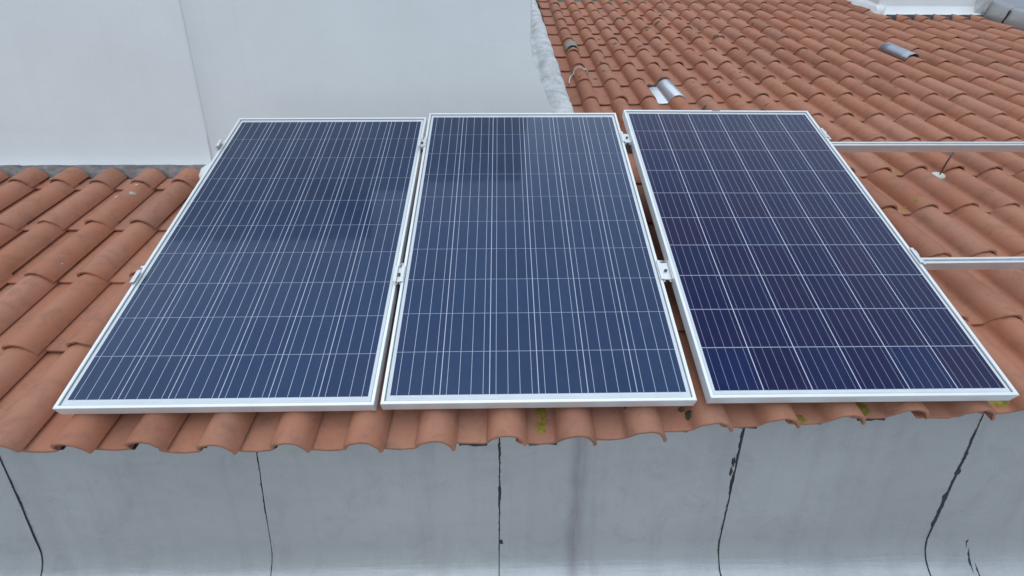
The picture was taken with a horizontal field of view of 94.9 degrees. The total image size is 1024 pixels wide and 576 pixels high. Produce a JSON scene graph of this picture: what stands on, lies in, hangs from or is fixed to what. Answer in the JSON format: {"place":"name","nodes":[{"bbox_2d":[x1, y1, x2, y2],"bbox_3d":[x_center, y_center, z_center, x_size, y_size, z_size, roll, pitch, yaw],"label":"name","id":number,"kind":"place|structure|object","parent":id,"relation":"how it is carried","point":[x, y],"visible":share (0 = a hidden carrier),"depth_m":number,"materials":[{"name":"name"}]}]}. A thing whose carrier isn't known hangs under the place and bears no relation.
{"place":"outdoors","nodes":[
{"label":"outdoors","id":0,"kind":"place"},
{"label":"terrace floor","id":1,"kind":"structure","parent":0,"visible":0},
{"bbox_2d":[0,410,1023,575],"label":"terrace wall","id":2,"kind":"structure","parent":1,"relation":"on","point":[908,493],"depth_m":1.88,"materials":[{"name":"paint"}]},
{"bbox_2d":[0,0,1023,454],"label":"tiled roof","id":3,"kind":"structure","parent":2,"relation":"on","point":[76,248],"depth_m":2.48,"materials":[{"name":"ceramic"}]},
{"bbox_2d":[0,0,212,178],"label":"white wall","id":4,"kind":"structure","parent":3,"relation":"on","point":[92,89],"depth_m":2.68,"materials":[{"name":"paint"}]},
{"bbox_2d":[180,0,573,158],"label":"white wall","id":5,"kind":"structure","parent":3,"relation":"on","point":[327,58],"depth_m":2.70,"materials":[{"name":"paint"}]},
{"bbox_2d":[569,67,589,83],"bbox_3d":[0.540,-1.800,3.987,0.293,0.149,0.121,-17,26,-39],"label":"sealant cord","id":6,"kind":"object","parent":3,"relation":"on","point":[574,71],"visible":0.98,"depth_m":4.00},
{"bbox_2d":[140,257,1023,269],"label":"mounting rail","id":7,"kind":"object","parent":3,"relation":"attached to","point":[955,263],"visible":0.24,"depth_m":1.93,"materials":[{"name":"metal"}]},
{"bbox_2d":[910,248,925,265],"bbox_3d":[1.612,-0.117,1.878,0.034,0.045,0.080,0,51,-1],"label":"panel clamp","id":8,"kind":"object","parent":7,"relation":"attached to","point":[919,258],"visible":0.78,"depth_m":1.86,"materials":[{"name":"metal"}]},
{"bbox_2d":[222,142,1023,152],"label":"mounting rail","id":9,"kind":"object","parent":3,"relation":"attached to","point":[929,146],"depth_m":2.44,"materials":[{"name":"metal"}]},
{"bbox_2d":[52,117,426,413],"bbox_3d":[-0.940,-0.257,1.999,0.992,0.040,1.650,0,51,-1],"label":"solar panel","id":10,"kind":"object","parent":9,"relation":"on","point":[263,282],"visible":1,"depth_m":1.78,"materials":[{"name":"glass"}]},
{"bbox_2d":[129,270,141,283],"bbox_3d":[-1.428,-0.032,1.798,0.018,0.044,0.060,0,51,-1],"label":"panel clamp","id":11,"kind":"object","parent":10,"relation":"attached to","point":[135,276],"visible":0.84,"depth_m":1.78,"materials":[{"name":"metal"}]},
{"bbox_2d":[215,139,221,150],"bbox_3d":[-1.447,-0.703,2.336,0.018,0.044,0.055,0,51,-1],"label":"panel clamp","id":12,"kind":"object","parent":10,"relation":"attached to","point":[218,145],"visible":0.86,"depth_m":2.32,"materials":[{"name":"metal"}]},
{"bbox_2d":[393,265,404,284],"bbox_3d":[-0.429,-0.042,1.804,0.038,0.044,0.080,0,51,-1],"label":"panel clamp","id":13,"kind":"object","parent":10,"relation":"attached to","point":[398,276],"visible":0.98,"depth_m":1.79,"materials":[{"name":"metal"}]},
{"bbox_2d":[380,113,696,409],"bbox_3d":[0.072,-0.275,2.000,0.992,0.040,1.650,0,51,-1],"label":"solar panel","id":14,"kind":"object","parent":9,"relation":"on","point":[532,278],"visible":1,"depth_m":1.79,"materials":[{"name":"glass"}]},
{"bbox_2d":[418,137,426,150],"bbox_3d":[-0.444,-0.710,2.339,0.038,0.044,0.070,0,51,-1],"label":"panel clamp","id":15,"kind":"object","parent":14,"relation":"attached to","point":[421,143],"visible":0.9,"depth_m":2.32,"materials":[{"name":"metal"}]},
{"bbox_2d":[622,110,1018,402],"bbox_3d":[1.103,-0.291,2.012,0.992,0.041,1.650,0,51,-1],"label":"solar panel","id":16,"kind":"object","parent":9,"relation":"on","point":[800,273],"visible":1,"depth_m":1.80,"materials":[{"name":"glass"}]},
{"bbox_2d":[620,131,631,144],"bbox_3d":[0.578,-0.749,2.381,0.056,0.044,0.085,0,51,-1],"label":"panel clamp","id":17,"kind":"object","parent":16,"relation":"attached to","point":[626,139],"visible":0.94,"depth_m":2.36,"materials":[{"name":"metal"}]},
{"bbox_2d":[656,260,673,281],"bbox_3d":[0.593,-0.058,1.828,0.056,0.044,0.095,0,51,-1],"label":"panel clamp","id":18,"kind":"object","parent":16,"relation":"attached to","point":[665,270],"visible":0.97,"depth_m":1.81,"materials":[{"name":"metal"}]},
{"bbox_2d":[820,128,830,140],"bbox_3d":[1.598,-0.776,2.406,0.034,0.045,0.080,0,51,-1],"label":"panel clamp","id":19,"kind":"object","parent":16,"relation":"attached to","point":[825,133],"visible":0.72,"depth_m":2.39,"materials":[{"name":"metal"}]},
{"bbox_2d":[847,0,983,20],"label":"chimney block","id":20,"kind":"structure","parent":3,"relation":"on","point":[926,8],"depth_m":5.61,"materials":[{"name":"white paint"}]},
{"bbox_2d":[932,152,954,179],"bbox_3d":[2.492,-0.698,2.633,0.083,0.217,0.271,0,20,-1],"label":"support rod","id":21,"kind":"object","parent":3,"relation":"on","point":[940,175],"visible":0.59,"depth_m":2.73,"materials":[{"name":"metal"}]},
{"bbox_2d":[974,0,1023,30],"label":"party wall","id":22,"kind":"structure","parent":3,"relation":"on","point":[1009,12],"depth_m":5.42,"materials":[{"name":"paint"}]}
]}

